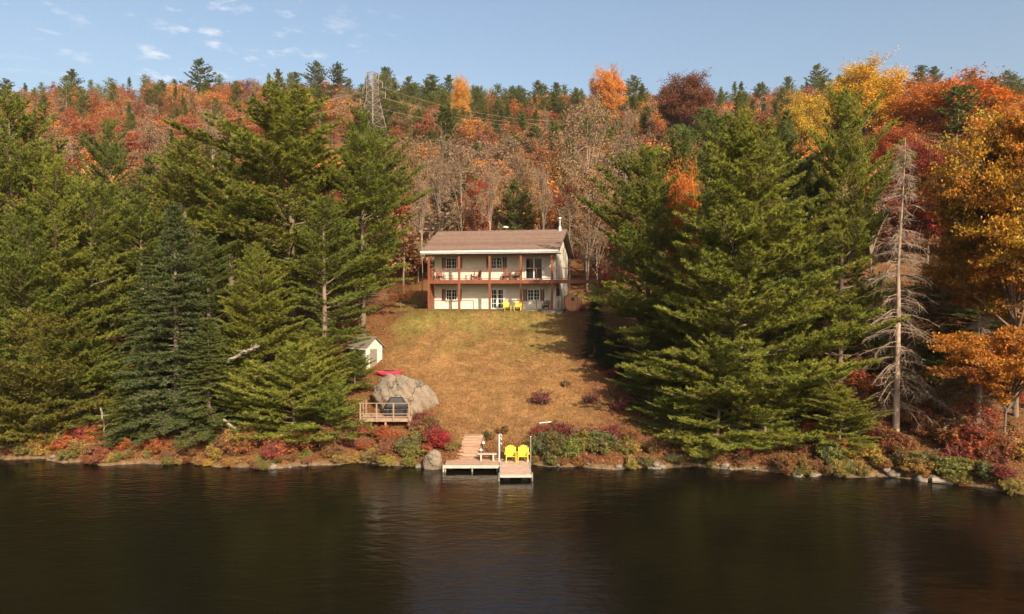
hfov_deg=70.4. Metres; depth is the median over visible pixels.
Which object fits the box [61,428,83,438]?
shrub
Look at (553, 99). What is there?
hill conifer
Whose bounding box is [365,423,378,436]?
shrub
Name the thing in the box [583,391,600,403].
shrub
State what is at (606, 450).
shrub
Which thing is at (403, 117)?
hill conifer
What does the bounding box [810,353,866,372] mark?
shrub
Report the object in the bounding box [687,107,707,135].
hill conifer
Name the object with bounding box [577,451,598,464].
shrub
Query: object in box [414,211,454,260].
hill oak
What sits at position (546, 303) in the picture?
porch chair
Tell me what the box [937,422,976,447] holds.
shrub
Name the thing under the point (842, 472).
shrub
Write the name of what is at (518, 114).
hill conifer
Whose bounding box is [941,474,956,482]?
shrub
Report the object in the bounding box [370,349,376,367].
door
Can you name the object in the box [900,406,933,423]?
shrub
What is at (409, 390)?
boulder
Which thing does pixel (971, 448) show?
shrub
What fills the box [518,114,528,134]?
hill conifer
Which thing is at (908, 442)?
shrub
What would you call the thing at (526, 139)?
hill oak
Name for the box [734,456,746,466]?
shrub
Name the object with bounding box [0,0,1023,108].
sky
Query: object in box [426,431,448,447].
shrub
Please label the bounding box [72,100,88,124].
hill conifer
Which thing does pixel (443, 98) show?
hill conifer
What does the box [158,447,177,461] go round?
shrub
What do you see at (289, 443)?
shrub
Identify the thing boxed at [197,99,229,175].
bare tree
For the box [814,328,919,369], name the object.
young pine
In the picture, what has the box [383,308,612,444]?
grass
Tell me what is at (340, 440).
shrub
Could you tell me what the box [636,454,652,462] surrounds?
shrub
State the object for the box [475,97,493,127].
hill conifer
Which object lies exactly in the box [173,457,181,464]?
shrub
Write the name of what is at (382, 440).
shrub
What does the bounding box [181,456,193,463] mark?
shrub
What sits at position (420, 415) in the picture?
shrub
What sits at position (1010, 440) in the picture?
shrub
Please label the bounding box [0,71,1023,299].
hill woods
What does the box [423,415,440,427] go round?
shrub
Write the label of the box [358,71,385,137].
power pylon
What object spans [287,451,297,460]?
shrub
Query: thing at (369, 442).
shrub
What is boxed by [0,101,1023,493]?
ground
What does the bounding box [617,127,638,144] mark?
hill conifer
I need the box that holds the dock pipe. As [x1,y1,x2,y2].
[530,436,530,466]
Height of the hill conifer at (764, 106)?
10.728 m
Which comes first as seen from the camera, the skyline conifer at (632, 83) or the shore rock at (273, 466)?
the shore rock at (273, 466)
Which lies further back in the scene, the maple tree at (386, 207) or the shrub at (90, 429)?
the maple tree at (386, 207)
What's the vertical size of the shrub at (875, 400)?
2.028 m
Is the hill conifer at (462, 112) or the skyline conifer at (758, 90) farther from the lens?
the skyline conifer at (758, 90)
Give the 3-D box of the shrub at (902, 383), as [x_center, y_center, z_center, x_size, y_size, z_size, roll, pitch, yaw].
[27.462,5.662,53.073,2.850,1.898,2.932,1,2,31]
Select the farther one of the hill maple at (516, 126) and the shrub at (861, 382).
the hill maple at (516, 126)
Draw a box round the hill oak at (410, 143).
[385,137,429,170]
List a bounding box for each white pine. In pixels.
[0,84,104,397]
[0,150,137,409]
[0,207,114,413]
[0,213,33,349]
[3,173,162,347]
[69,115,138,325]
[75,194,161,312]
[88,187,202,352]
[102,132,235,316]
[149,76,412,334]
[161,233,251,393]
[180,151,298,325]
[192,179,285,288]
[214,240,325,413]
[265,189,395,348]
[293,128,433,335]
[325,102,412,303]
[573,144,705,355]
[605,295,711,388]
[615,104,910,444]
[629,123,718,285]
[688,114,728,288]
[747,119,864,343]
[774,152,866,322]
[796,82,919,384]
[900,264,1020,315]
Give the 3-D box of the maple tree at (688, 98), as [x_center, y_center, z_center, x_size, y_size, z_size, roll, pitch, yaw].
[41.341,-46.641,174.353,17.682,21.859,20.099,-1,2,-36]
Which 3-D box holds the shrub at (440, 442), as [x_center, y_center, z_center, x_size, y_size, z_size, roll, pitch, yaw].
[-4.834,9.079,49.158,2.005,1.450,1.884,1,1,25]
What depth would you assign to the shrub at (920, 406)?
49.87 m
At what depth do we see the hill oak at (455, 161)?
125.90 m
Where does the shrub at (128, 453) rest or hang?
on the ground at (510, 407)
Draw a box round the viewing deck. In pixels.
[359,399,413,430]
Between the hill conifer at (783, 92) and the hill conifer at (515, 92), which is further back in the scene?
the hill conifer at (515, 92)
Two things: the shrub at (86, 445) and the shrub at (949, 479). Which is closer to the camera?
the shrub at (949, 479)
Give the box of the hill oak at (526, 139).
[516,126,547,151]
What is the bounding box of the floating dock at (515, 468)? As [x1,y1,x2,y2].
[498,458,532,480]
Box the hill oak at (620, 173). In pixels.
[589,155,633,199]
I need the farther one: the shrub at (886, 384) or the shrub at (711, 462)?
the shrub at (886, 384)
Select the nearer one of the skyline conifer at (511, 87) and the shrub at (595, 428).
the shrub at (595, 428)
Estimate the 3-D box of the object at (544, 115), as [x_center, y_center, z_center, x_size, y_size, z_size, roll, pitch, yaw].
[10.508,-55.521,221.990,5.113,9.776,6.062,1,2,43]
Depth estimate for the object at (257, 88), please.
261.50 m
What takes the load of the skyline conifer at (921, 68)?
on the ground at (510, 407)
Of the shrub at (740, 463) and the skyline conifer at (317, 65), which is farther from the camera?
the skyline conifer at (317, 65)
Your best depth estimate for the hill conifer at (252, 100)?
239.57 m
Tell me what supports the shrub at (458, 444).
on the ground at (510, 407)
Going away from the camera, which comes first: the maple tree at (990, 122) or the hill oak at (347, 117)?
the maple tree at (990, 122)
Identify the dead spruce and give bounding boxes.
[853,138,962,435]
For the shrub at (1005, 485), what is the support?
on the ground at (510, 407)
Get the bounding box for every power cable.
[7,88,378,141]
[41,92,359,138]
[55,98,384,148]
[365,92,534,123]
[385,88,546,120]
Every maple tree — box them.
[378,155,400,274]
[383,282,417,306]
[450,73,473,124]
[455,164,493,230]
[506,134,575,200]
[545,185,584,255]
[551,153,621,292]
[587,61,627,118]
[593,257,634,298]
[650,67,721,132]
[654,144,704,297]
[770,89,834,152]
[811,45,913,139]
[831,338,884,366]
[846,312,916,325]
[864,119,929,172]
[870,61,1023,148]
[880,127,969,263]
[884,281,948,305]
[891,357,949,382]
[936,316,1022,429]
[955,98,1022,165]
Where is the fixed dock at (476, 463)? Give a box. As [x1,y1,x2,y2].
[443,458,498,471]
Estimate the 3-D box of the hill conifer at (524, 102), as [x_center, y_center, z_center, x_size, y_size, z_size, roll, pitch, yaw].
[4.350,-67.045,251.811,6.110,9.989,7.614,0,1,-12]
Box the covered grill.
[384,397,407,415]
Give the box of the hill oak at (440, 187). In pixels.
[407,176,451,208]
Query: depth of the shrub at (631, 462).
47.01 m
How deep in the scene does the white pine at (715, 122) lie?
67.38 m
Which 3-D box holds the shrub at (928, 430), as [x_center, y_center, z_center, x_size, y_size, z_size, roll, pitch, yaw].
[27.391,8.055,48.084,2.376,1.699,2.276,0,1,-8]
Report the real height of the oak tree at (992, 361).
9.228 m
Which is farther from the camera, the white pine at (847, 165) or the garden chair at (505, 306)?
the garden chair at (505, 306)
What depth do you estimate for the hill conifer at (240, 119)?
190.63 m
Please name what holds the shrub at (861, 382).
on the ground at (510, 407)
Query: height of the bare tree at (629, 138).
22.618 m
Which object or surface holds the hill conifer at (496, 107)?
on the ground at (510, 407)
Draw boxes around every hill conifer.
[12,91,23,105]
[27,116,54,145]
[31,94,51,111]
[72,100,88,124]
[73,89,96,122]
[117,152,172,210]
[118,112,139,151]
[125,101,133,134]
[131,88,162,116]
[151,84,172,115]
[160,128,175,166]
[163,107,181,126]
[169,85,179,112]
[177,94,188,119]
[181,103,188,135]
[200,126,242,168]
[203,97,223,126]
[229,81,245,108]
[232,114,242,149]
[247,92,256,107]
[268,68,285,103]
[310,89,329,125]
[312,85,324,119]
[317,100,334,126]
[354,84,364,102]
[356,83,383,133]
[369,92,394,138]
[377,81,412,114]
[377,92,414,136]
[385,103,407,125]
[400,102,410,128]
[401,108,434,145]
[403,84,419,116]
[413,105,465,180]
[414,91,439,111]
[419,102,430,115]
[425,91,441,119]
[437,89,450,132]
[448,107,462,145]
[455,105,471,140]
[464,98,476,135]
[470,86,488,112]
[471,91,480,125]
[472,142,486,153]
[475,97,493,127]
[485,177,544,230]
[488,99,505,125]
[491,117,503,139]
[493,105,503,135]
[502,100,514,127]
[504,130,524,148]
[505,94,519,121]
[509,88,524,112]
[513,109,529,128]
[517,88,530,107]
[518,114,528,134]
[519,99,531,119]
[524,124,544,152]
[529,110,540,124]
[540,97,551,120]
[544,121,573,187]
[547,119,564,139]
[548,91,565,119]
[554,96,570,125]
[558,119,567,134]
[564,87,584,108]
[578,111,587,133]
[578,124,600,149]
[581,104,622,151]
[591,134,615,150]
[593,139,640,198]
[604,130,615,147]
[611,119,625,138]
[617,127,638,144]
[618,85,637,114]
[625,94,642,127]
[631,83,648,128]
[634,113,658,141]
[637,106,660,137]
[653,104,666,141]
[655,128,675,146]
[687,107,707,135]
[693,108,725,149]
[714,93,725,111]
[726,91,748,126]
[735,91,752,115]
[748,98,757,115]
[759,98,768,117]
[770,86,787,115]
[770,101,780,117]
[777,98,791,113]
[781,108,799,145]
[817,77,826,99]
[911,116,926,141]
[927,83,996,163]
[979,76,997,90]
[992,81,1014,93]
[1005,74,1023,90]
[1013,84,1023,95]
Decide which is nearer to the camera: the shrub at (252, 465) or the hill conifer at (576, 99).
the shrub at (252, 465)
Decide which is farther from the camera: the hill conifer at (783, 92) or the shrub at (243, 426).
the hill conifer at (783, 92)
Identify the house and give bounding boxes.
[420,217,601,313]
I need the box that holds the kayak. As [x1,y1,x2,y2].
[375,370,403,375]
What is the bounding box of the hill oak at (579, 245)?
[545,218,597,285]
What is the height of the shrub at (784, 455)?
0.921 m
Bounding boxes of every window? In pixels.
[445,258,457,269]
[446,289,457,299]
[491,257,502,269]
[527,289,540,301]
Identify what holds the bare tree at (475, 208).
on the ground at (510, 407)
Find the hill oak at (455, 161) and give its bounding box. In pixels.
[434,145,482,180]
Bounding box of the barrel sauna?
[563,292,581,312]
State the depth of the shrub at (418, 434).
49.92 m
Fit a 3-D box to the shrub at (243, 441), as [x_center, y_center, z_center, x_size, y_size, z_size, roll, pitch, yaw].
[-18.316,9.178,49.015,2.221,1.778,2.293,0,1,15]
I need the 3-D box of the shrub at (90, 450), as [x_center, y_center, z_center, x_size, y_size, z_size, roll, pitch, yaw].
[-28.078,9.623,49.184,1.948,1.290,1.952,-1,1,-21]
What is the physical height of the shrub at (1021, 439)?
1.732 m
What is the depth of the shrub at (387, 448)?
48.33 m
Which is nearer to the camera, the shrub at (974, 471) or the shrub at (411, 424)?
the shrub at (974, 471)
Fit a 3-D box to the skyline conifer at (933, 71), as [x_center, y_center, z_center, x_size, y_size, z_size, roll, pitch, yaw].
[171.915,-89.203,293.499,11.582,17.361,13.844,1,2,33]
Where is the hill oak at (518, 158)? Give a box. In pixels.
[506,150,536,179]
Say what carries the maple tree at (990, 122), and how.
on the ground at (510, 407)
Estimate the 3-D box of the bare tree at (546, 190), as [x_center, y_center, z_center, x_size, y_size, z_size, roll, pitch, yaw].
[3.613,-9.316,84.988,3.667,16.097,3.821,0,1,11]
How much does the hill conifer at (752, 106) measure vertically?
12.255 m
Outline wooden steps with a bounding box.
[457,434,484,458]
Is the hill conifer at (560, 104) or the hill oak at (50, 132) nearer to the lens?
the hill oak at (50, 132)
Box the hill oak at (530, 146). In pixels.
[524,134,550,159]
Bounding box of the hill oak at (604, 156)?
[584,149,618,178]
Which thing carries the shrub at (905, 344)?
on the ground at (510, 407)
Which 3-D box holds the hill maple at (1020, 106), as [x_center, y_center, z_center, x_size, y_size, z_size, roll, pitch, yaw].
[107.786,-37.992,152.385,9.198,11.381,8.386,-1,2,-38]
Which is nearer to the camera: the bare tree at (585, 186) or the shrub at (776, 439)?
the shrub at (776, 439)
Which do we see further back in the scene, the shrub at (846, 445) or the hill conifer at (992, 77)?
the hill conifer at (992, 77)
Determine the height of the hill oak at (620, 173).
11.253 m
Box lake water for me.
[0,458,1023,613]
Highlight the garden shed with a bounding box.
[346,336,385,368]
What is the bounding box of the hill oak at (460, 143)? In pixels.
[444,136,485,180]
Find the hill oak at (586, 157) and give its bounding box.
[567,146,604,183]
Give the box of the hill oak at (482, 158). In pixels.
[467,150,503,172]
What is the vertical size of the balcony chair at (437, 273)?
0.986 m
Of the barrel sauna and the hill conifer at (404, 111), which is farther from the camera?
the hill conifer at (404, 111)
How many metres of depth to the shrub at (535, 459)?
48.19 m
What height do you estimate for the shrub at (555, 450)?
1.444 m
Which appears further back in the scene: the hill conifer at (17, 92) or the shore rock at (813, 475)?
the hill conifer at (17, 92)
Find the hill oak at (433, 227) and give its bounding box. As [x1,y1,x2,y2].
[397,202,463,279]
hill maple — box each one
[114,159,144,177]
[387,195,458,274]
[412,143,444,174]
[413,114,438,141]
[448,125,471,143]
[467,133,487,146]
[469,124,494,140]
[473,156,512,215]
[479,138,498,145]
[482,175,567,229]
[483,170,519,223]
[485,131,502,143]
[499,130,527,146]
[502,124,524,139]
[510,145,534,159]
[522,158,566,214]
[580,138,616,158]
[593,184,638,271]
[608,133,663,157]
[635,142,682,181]
[636,135,651,142]
[653,126,677,145]
[740,106,761,120]
[751,110,775,132]
[759,119,777,130]
[851,124,875,147]
[869,121,894,136]
[871,181,919,220]
[873,198,922,258]
[878,185,943,262]
[1011,100,1023,110]
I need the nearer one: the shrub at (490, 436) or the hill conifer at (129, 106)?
the shrub at (490, 436)
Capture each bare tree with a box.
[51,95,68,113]
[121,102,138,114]
[129,116,171,189]
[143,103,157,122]
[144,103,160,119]
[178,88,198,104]
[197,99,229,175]
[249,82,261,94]
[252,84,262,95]
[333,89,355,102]
[387,125,432,259]
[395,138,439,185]
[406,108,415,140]
[409,171,433,300]
[419,123,464,230]
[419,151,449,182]
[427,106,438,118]
[444,141,478,230]
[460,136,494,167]
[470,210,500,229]
[475,162,503,230]
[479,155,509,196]
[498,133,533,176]
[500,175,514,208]
[501,148,539,228]
[529,158,556,229]
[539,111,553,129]
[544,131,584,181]
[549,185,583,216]
[556,88,625,275]
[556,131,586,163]
[556,192,583,292]
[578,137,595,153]
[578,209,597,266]
[578,224,612,278]
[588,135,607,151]
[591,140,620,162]
[608,97,643,200]
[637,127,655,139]
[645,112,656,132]
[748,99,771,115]
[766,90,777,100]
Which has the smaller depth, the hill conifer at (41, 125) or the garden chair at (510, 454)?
the garden chair at (510, 454)
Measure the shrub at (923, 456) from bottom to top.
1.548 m
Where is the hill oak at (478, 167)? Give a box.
[473,160,509,193]
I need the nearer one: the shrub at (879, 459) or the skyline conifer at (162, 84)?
the shrub at (879, 459)
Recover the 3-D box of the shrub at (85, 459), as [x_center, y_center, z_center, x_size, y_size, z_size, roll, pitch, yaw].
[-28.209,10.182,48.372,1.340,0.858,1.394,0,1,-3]
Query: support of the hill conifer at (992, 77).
on the ground at (510, 407)
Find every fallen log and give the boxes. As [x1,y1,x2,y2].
[97,408,111,434]
[223,419,251,448]
[227,344,259,361]
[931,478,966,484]
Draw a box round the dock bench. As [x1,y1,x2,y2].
[478,453,496,460]
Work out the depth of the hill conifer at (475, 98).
244.23 m
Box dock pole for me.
[499,434,501,467]
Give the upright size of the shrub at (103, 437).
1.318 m
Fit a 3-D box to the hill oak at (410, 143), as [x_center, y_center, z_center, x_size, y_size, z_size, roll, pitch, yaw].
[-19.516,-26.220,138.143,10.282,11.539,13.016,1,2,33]
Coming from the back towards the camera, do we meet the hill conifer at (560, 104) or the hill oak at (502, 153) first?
the hill conifer at (560, 104)
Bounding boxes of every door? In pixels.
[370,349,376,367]
[491,288,504,308]
[525,257,542,277]
[569,296,575,308]
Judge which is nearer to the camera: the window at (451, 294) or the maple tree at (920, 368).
the maple tree at (920, 368)
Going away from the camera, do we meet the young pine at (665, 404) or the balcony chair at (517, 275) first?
the young pine at (665, 404)
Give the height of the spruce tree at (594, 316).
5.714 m
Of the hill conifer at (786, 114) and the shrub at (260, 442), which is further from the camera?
the hill conifer at (786, 114)
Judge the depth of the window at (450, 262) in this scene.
71.35 m
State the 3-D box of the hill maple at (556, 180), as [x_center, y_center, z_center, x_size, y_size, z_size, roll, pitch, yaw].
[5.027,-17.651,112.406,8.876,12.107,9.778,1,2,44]
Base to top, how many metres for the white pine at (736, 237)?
23.018 m
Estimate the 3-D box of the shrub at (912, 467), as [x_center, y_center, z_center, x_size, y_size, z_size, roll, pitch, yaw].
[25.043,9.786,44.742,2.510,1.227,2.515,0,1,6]
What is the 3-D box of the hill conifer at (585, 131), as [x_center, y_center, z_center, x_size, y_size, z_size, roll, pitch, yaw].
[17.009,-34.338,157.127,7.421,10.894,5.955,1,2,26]
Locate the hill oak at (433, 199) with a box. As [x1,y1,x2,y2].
[419,184,454,228]
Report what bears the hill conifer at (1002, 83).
on the ground at (510, 407)
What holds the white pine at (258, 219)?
on the ground at (510, 407)
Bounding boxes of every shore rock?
[267,462,277,468]
[652,460,659,466]
[720,462,729,467]
[791,471,802,476]
[809,473,818,476]
[881,467,890,471]
[885,470,900,476]
[912,474,928,481]
[928,473,939,480]
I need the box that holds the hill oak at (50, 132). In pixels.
[39,125,67,148]
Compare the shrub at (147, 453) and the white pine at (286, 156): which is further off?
the white pine at (286, 156)
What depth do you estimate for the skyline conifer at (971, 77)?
286.55 m
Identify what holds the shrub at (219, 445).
on the ground at (510, 407)
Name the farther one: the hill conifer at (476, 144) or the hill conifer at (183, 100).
the hill conifer at (183, 100)
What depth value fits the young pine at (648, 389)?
53.69 m
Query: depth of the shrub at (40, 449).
50.00 m
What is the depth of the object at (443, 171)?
116.23 m
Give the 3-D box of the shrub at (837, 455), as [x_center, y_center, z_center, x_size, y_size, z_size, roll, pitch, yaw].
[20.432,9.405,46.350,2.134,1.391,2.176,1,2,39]
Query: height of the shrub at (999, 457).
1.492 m
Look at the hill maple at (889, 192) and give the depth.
92.11 m
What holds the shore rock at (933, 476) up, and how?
on the ground at (510, 407)
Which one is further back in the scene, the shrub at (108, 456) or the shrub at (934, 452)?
the shrub at (108, 456)
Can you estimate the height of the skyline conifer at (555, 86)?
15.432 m
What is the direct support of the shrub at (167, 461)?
on the ground at (510, 407)
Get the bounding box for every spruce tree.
[85,367,162,447]
[99,256,187,419]
[103,202,252,446]
[157,317,244,449]
[579,295,611,358]
[593,329,634,369]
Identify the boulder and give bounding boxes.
[372,373,438,414]
[423,449,442,469]
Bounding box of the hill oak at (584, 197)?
[571,186,599,211]
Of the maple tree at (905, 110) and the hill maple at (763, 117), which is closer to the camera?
the maple tree at (905, 110)
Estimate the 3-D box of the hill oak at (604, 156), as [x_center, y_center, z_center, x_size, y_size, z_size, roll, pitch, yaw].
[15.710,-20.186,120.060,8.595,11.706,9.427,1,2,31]
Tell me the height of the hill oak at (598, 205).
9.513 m
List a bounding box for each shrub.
[9,441,36,455]
[25,438,35,447]
[32,444,53,455]
[33,432,49,446]
[43,418,64,435]
[45,435,72,449]
[46,431,61,445]
[56,450,79,458]
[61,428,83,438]
[63,439,88,452]
[67,423,87,434]
[70,434,97,444]
[72,424,85,439]
[75,442,96,454]
[78,425,98,437]
[79,454,95,464]
[80,440,112,455]
[83,420,109,437]
[88,455,103,463]
[93,446,110,459]
[96,429,119,442]
[102,452,113,461]
[108,451,121,461]
[114,437,131,449]
[120,447,133,458]
[140,439,162,448]
[143,448,154,457]
[146,437,172,452]
[147,429,169,439]
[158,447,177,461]
[159,454,177,464]
[164,436,176,448]
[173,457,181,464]
[176,446,197,455]
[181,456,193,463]
[192,455,202,464]
[201,458,216,465]
[205,443,224,460]
[211,431,241,456]
[218,432,257,455]
[220,425,260,439]
[220,458,236,467]
[224,427,259,453]
[226,456,241,464]
[247,453,257,462]
[248,461,260,469]
[255,460,271,469]
[256,438,266,443]
[259,440,288,459]
[260,439,279,461]
[270,430,313,452]
[271,455,286,462]
[282,436,303,454]
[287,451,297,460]
[297,449,312,458]
[301,452,313,465]
[310,425,339,440]
[315,431,334,447]
[319,422,352,442]
[320,444,340,456]
[330,443,346,455]
[331,451,349,462]
[336,431,348,443]
[339,434,358,446]
[347,454,359,463]
[353,440,372,450]
[355,424,371,435]
[359,447,372,460]
[360,439,374,447]
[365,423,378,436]
[367,445,377,457]
[369,450,390,459]
[370,425,390,435]
[375,437,394,454]
[375,454,395,463]
[376,429,401,439]
[378,430,404,443]
[380,434,396,446]
[386,457,395,466]
[389,433,410,452]
[397,436,420,452]
[400,444,427,457]
[401,454,417,466]
[406,420,416,427]
[409,418,431,429]
[410,425,429,444]
[411,411,434,421]
[417,444,432,452]
[422,427,444,441]
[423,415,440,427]
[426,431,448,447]
[429,423,448,432]
[430,430,450,443]
[430,431,454,450]
[444,440,458,450]
[451,441,462,447]
[483,430,496,436]
[486,433,494,440]
[497,425,508,434]
[524,431,560,457]
[529,426,551,440]
[530,423,552,431]
[531,389,552,405]
[531,455,539,462]
[535,427,561,440]
[540,431,572,455]
[541,440,575,459]
[541,452,559,465]
[547,419,566,432]
[552,432,576,444]
[552,436,585,458]
[556,455,570,464]
[557,421,574,431]
[560,428,570,435]
[562,378,571,386]
[568,423,587,435]
[570,455,585,466]
[571,429,591,450]
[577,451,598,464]
[579,423,604,436]
[580,431,608,453]
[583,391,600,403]
[586,429,601,445]
[591,437,612,454]
[600,425,619,434]
[601,424,621,435]
[601,431,621,448]
[604,365,621,378]
[604,433,614,447]
[607,429,620,438]
[610,397,629,410]
[613,387,634,401]
[615,442,636,454]
[617,425,641,441]
[622,436,637,446]
[622,441,641,454]
[625,453,640,469]
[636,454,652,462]
[636,458,653,465]
[638,455,656,467]
[640,441,656,449]
[646,442,657,452]
[656,423,672,432]
[663,454,675,462]
[667,452,682,463]
[679,446,694,455]
[682,453,693,461]
[690,456,703,463]
[701,448,720,460]
[707,458,715,467]
[711,428,727,436]
[734,451,749,460]
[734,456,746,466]
[737,446,750,456]
[770,450,808,468]
[771,438,784,448]
[776,453,798,466]
[779,463,793,474]
[784,411,810,422]
[792,467,804,477]
[793,445,811,456]
[795,420,813,434]
[797,459,819,472]
[797,462,812,475]
[799,345,859,361]
[800,319,825,334]
[802,420,830,431]
[809,456,823,469]
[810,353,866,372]
[811,404,832,422]
[814,427,841,441]
[815,437,852,453]
[816,441,845,463]
[816,442,849,462]
[820,463,833,474]
[829,459,848,469]
[830,462,850,476]
[838,457,861,473]
[839,445,863,458]
[843,356,866,379]
[843,382,860,397]
[845,370,890,394]
[849,460,868,474]
[850,389,888,407]
[850,399,872,413]
[850,424,865,436]
[857,442,885,459]
[857,465,871,476]
[859,411,887,426]
[862,410,888,431]
[862,425,882,442]
[868,374,892,395]
[868,454,886,466]
[870,371,908,393]
[870,385,888,395]
[873,424,908,442]
[873,454,893,465]
[876,440,896,451]
[878,339,906,362]
[879,458,896,468]
[883,344,917,370]
[886,336,914,357]
[886,434,920,451]
[889,448,927,468]
[890,365,928,386]
[892,325,922,343]
[893,448,914,462]
[894,457,940,473]
[900,384,957,407]
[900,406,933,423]
[900,468,914,476]
[903,402,933,412]
[903,410,946,427]
[907,415,942,438]
[909,449,927,464]
[910,343,937,365]
[915,469,931,478]
[921,411,944,426]
[921,449,948,470]
[926,454,978,475]
[929,448,939,457]
[930,374,987,396]
[934,427,959,447]
[935,428,976,449]
[936,425,972,448]
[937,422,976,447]
[938,442,972,461]
[941,448,955,456]
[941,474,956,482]
[942,394,1003,423]
[942,470,975,485]
[944,415,976,427]
[950,428,997,452]
[952,456,977,472]
[954,449,976,463]
[955,475,971,486]
[959,328,1004,343]
[961,439,994,463]
[961,460,979,476]
[965,418,998,445]
[971,442,1012,463]
[972,394,1003,414]
[975,459,997,481]
[977,442,1006,462]
[978,414,1001,430]
[982,424,1013,439]
[987,463,1017,480]
[989,427,1023,442]
[989,429,1021,461]
[997,392,1023,405]
[998,417,1022,435]
[998,477,1023,495]
[1001,432,1023,458]
[1005,438,1023,458]
[1006,478,1023,493]
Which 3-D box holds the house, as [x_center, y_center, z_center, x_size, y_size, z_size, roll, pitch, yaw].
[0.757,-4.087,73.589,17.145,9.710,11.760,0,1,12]
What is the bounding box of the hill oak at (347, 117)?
[343,114,364,135]
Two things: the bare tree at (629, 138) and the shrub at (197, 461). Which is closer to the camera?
the shrub at (197, 461)
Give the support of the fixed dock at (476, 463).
on the ground at (510, 407)
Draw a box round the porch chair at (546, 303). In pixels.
[542,301,549,309]
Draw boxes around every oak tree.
[893,96,1023,417]
[926,312,1023,437]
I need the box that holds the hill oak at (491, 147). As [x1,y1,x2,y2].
[473,131,530,170]
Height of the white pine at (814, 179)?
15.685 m
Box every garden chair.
[503,301,510,310]
[504,445,517,462]
[514,301,521,310]
[516,445,529,458]
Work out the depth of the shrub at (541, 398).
54.44 m
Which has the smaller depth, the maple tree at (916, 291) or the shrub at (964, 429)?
the shrub at (964, 429)
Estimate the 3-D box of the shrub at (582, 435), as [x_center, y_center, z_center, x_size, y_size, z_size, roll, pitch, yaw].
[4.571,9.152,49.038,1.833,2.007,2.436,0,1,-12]
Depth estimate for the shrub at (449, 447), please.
48.47 m
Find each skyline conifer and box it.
[0,78,14,99]
[60,69,90,105]
[156,79,171,97]
[179,57,217,93]
[285,71,301,85]
[298,60,333,100]
[323,61,355,99]
[374,66,395,92]
[399,75,419,99]
[418,74,441,103]
[439,75,454,100]
[506,85,515,100]
[525,80,549,107]
[547,82,562,101]
[623,75,646,104]
[749,83,767,103]
[781,76,795,91]
[801,63,831,88]
[905,65,930,91]
[922,66,946,82]
[960,70,982,89]
[1000,69,1023,88]
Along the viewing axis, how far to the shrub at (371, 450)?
48.87 m
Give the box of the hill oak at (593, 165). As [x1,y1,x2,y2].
[579,155,605,196]
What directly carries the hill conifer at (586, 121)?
on the ground at (510, 407)
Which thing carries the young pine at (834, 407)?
on the ground at (510, 407)
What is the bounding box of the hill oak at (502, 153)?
[481,145,530,173]
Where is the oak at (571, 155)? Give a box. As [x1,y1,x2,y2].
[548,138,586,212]
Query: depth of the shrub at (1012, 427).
45.81 m
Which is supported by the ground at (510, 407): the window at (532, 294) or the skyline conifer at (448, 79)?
the skyline conifer at (448, 79)
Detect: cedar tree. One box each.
[0,307,137,442]
[0,359,48,448]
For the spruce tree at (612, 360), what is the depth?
59.18 m
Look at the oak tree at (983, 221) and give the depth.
46.82 m
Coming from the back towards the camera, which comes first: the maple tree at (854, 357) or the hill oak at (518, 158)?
the hill oak at (518, 158)
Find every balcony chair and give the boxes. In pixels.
[435,270,443,279]
[471,270,481,279]
[502,270,509,279]
[512,270,519,279]
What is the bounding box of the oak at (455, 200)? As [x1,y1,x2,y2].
[441,169,504,230]
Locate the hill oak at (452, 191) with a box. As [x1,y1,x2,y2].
[426,163,501,227]
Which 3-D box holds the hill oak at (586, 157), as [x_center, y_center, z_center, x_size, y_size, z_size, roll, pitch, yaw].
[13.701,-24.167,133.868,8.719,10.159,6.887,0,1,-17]
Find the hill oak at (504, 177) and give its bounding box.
[498,174,530,207]
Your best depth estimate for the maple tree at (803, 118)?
128.88 m
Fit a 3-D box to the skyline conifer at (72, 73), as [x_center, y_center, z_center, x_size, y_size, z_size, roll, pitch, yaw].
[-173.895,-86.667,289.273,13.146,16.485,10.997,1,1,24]
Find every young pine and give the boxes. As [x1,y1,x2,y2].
[31,335,152,427]
[207,362,298,431]
[220,340,342,443]
[276,335,368,411]
[282,377,371,442]
[337,348,376,388]
[604,355,686,413]
[629,384,727,438]
[649,334,793,457]
[694,260,840,389]
[706,360,821,449]
[747,362,849,435]
[801,384,895,453]
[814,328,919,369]
[890,333,966,380]
[931,305,1023,348]
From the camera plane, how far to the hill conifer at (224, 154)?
127.17 m
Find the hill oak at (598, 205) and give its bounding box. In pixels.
[582,185,618,248]
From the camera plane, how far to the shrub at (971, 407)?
47.80 m
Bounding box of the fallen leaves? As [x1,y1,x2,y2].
[0,296,1023,485]
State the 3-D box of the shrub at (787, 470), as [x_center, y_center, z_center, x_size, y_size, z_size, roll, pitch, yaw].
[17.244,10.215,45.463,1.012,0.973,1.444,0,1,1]
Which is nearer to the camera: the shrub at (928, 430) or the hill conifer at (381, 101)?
the shrub at (928, 430)
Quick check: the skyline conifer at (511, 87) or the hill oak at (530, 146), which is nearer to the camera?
the hill oak at (530, 146)
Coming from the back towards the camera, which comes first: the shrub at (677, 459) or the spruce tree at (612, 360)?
the spruce tree at (612, 360)

